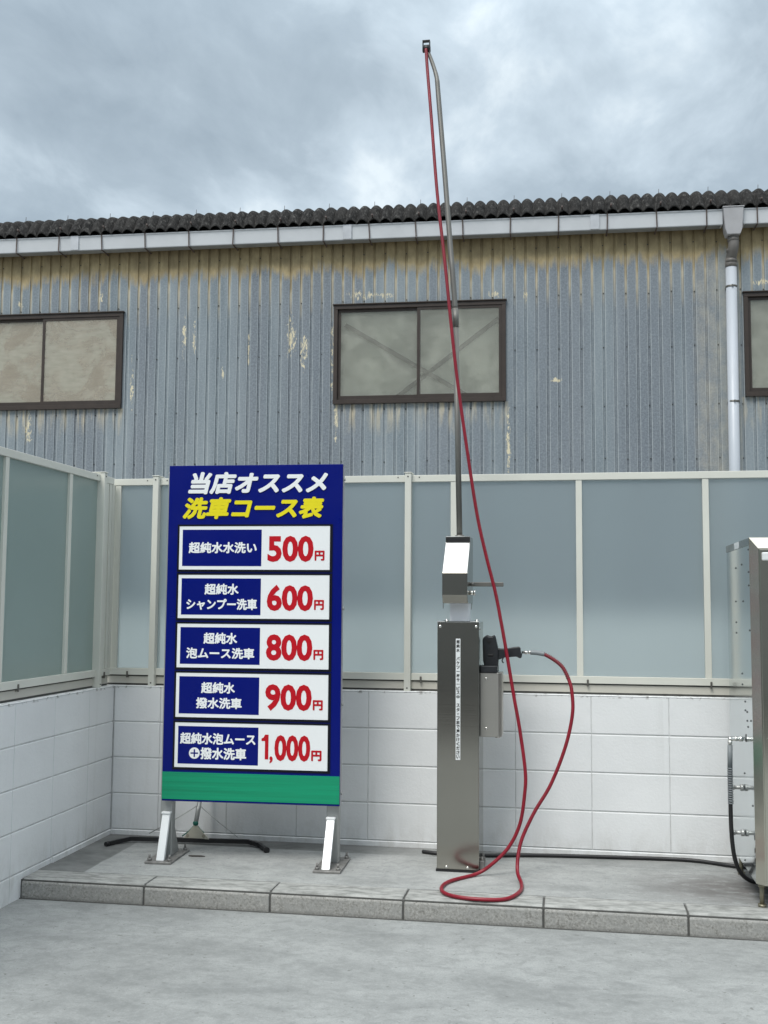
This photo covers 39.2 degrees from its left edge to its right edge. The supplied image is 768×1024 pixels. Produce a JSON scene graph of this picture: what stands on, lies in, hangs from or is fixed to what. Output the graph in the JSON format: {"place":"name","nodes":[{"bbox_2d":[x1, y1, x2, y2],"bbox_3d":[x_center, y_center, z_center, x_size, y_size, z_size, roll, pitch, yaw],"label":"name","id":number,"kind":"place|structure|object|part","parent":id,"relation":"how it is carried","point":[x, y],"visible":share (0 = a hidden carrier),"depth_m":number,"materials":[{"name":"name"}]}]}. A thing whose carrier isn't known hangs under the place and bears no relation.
{"place":"outdoors","nodes":[
{"label":"outdoors","id":0,"kind":"place"},
{"bbox_2d":[0,188,767,603],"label":"warehouse","id":1,"kind":"structure","parent":0,"point":[608,334],"depth_m":12.18,"materials":[{"name":"metal"}]},
{"bbox_2d":[0,311,124,410],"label":"window","id":2,"kind":"structure","parent":1,"relation":"in","point":[69,360],"depth_m":12.76,"materials":[{"name":"beige glass"}]},
{"bbox_2d":[333,299,506,404],"bbox_3d":[0.394,-1.791,12.142,1.969,1.149,0.127,0,-5,8],"label":"window","id":3,"kind":"structure","parent":1,"relation":"in","point":[384,352],"depth_m":12.18,"materials":[{"name":"grey glass"}]},
{"bbox_2d":[742,290,767,396],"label":"window","id":4,"kind":"structure","parent":1,"relation":"in","point":[755,303],"depth_m":11.66,"materials":[{"name":"brown metal"}]},
{"bbox_2d":[0,899,767,1023],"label":"pavement","id":5,"kind":"structure","parent":0,"point":[64,962],"depth_m":4.11,"materials":[{"name":"concrete"}]},
{"bbox_2d":[0,685,113,907],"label":"block wall","id":6,"kind":"structure","parent":5,"relation":"on","point":[55,770],"depth_m":5.41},
{"bbox_2d":[0,446,114,702],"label":"screen fence","id":7,"kind":"object","parent":6,"relation":"on","point":[56,546],"visible":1,"depth_m":5.56,"materials":[{"name":"grey glass"}]},
{"bbox_2d":[52,829,110,862],"bbox_3d":[-1.607,1.781,5.758,0.010,0.038,0.693,0,-5,10],"label":"skirting","id":8,"kind":"object","parent":6,"relation":"attached to","point":[59,856],"visible":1,"depth_m":5.72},
{"bbox_2d":[19,898,767,941],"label":"kerb gutter joint","id":9,"kind":"object","parent":5,"relation":"on","point":[401,920],"visible":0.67,"depth_m":4.78,"materials":[{"name":"grey concrete"}]},
{"bbox_2d":[21,870,767,939],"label":"kerb","id":10,"kind":"structure","parent":5,"relation":"on","point":[612,922],"depth_m":4.82,"materials":[{"name":"concrete"}]},
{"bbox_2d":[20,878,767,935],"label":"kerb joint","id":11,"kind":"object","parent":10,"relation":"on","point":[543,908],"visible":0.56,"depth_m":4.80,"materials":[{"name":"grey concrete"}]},
{"bbox_2d":[38,834,767,907],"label":"ledge","id":12,"kind":"object","parent":5,"relation":"on","point":[408,868],"visible":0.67,"depth_m":5.29,"materials":[{"name":"concrete"}]},
{"bbox_2d":[104,802,269,852],"bbox_3d":[-1.027,1.374,5.884,0.909,0.864,0.300,0,-5,10],"label":"floor squeegee","id":13,"kind":"object","parent":12,"relation":"on","point":[195,833],"visible":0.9,"depth_m":5.85,"materials":[{"name":"black rubber"}]},
{"bbox_2d":[144,464,350,873],"bbox_3d":[-0.678,0.766,5.550,1.020,2.017,0.316,-1,-5,11],"label":"price board","id":14,"kind":"object","parent":12,"relation":"on","point":[253,683],"visible":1,"depth_m":5.50,"materials":[{"name":"blue plastic"}]},
{"bbox_2d":[422,39,503,872],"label":"wash column","id":15,"kind":"structure","parent":12,"relation":"on","point":[469,700],"depth_m":5.36,"materials":[{"name":"metal"}]},
{"bbox_2d":[424,48,574,901],"bbox_3d":[0.450,-0.424,5.302,0.819,4.363,0.706,-2,-5,23],"label":"pressure hose","id":16,"kind":"object","parent":15,"relation":"hanging from","point":[514,837],"visible":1,"depth_m":5.38,"materials":[{"name":"red rubber"}]},
{"bbox_2d":[483,635,521,665],"bbox_3d":[0.600,0.712,5.465,0.198,0.174,0.058,0,-5,10],"label":"spray gun","id":17,"kind":"object","parent":15,"relation":"in","point":[493,653],"visible":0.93,"depth_m":5.45,"materials":[{"name":"black plastic"}]},
{"bbox_2d":[422,850,745,868],"bbox_3d":[1.091,1.779,5.530,1.806,0.022,0.175,0,-5,10],"label":"water pipe","id":18,"kind":"object","parent":12,"relation":"on","point":[730,865],"visible":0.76,"depth_m":5.57,"materials":[{"name":"black rubber"}]},
{"bbox_2d":[726,538,767,907],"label":"machine cabinet","id":19,"kind":"object","parent":12,"relation":"on","point":[747,578],"visible":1,"depth_m":4.81,"materials":[{"name":"metal"}]},
{"bbox_2d":[727,736,755,883],"bbox_3d":[1.718,1.392,5.022,0.286,0.698,0.062,3,-6,-31],"label":"outlet hose","id":20,"kind":"object","parent":19,"relation":"hanging from","point":[730,795],"visible":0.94,"depth_m":4.97,"materials":[{"name":"black rubber"}]},
{"bbox_3d":[1.976,0.880,4.636,0.663,1.438,0.004,0,-5,10],"label":"door","id":21,"kind":"part","parent":19,"relation":"part of","materials":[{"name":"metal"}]},
{"bbox_2d":[0,0,767,222],"label":"sky","id":22,"kind":"structure","parent":0,"point":[120,108],"materials":[{"name":"grey"}]},
{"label":"ground","id":23,"kind":"structure","parent":0,"visible":0},
{"bbox_2d":[107,684,737,856],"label":"block wall","id":24,"kind":"structure","parent":23,"relation":"on","point":[641,773],"depth_m":5.75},
{"bbox_2d":[111,829,738,862],"bbox_3d":[0.376,1.796,5.774,3.894,0.038,0.010,0,-5,10],"label":"skirting","id":25,"kind":"object","parent":24,"relation":"attached to","point":[398,844],"visible":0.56,"depth_m":5.81,"materials":[{"name":"grey concrete"}]},
{"bbox_2d":[107,470,767,696],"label":"screen fence","id":26,"kind":"object","parent":24,"relation":"on","point":[647,613],"visible":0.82,"depth_m":5.88,"materials":[{"name":"grey glass"}]}
]}

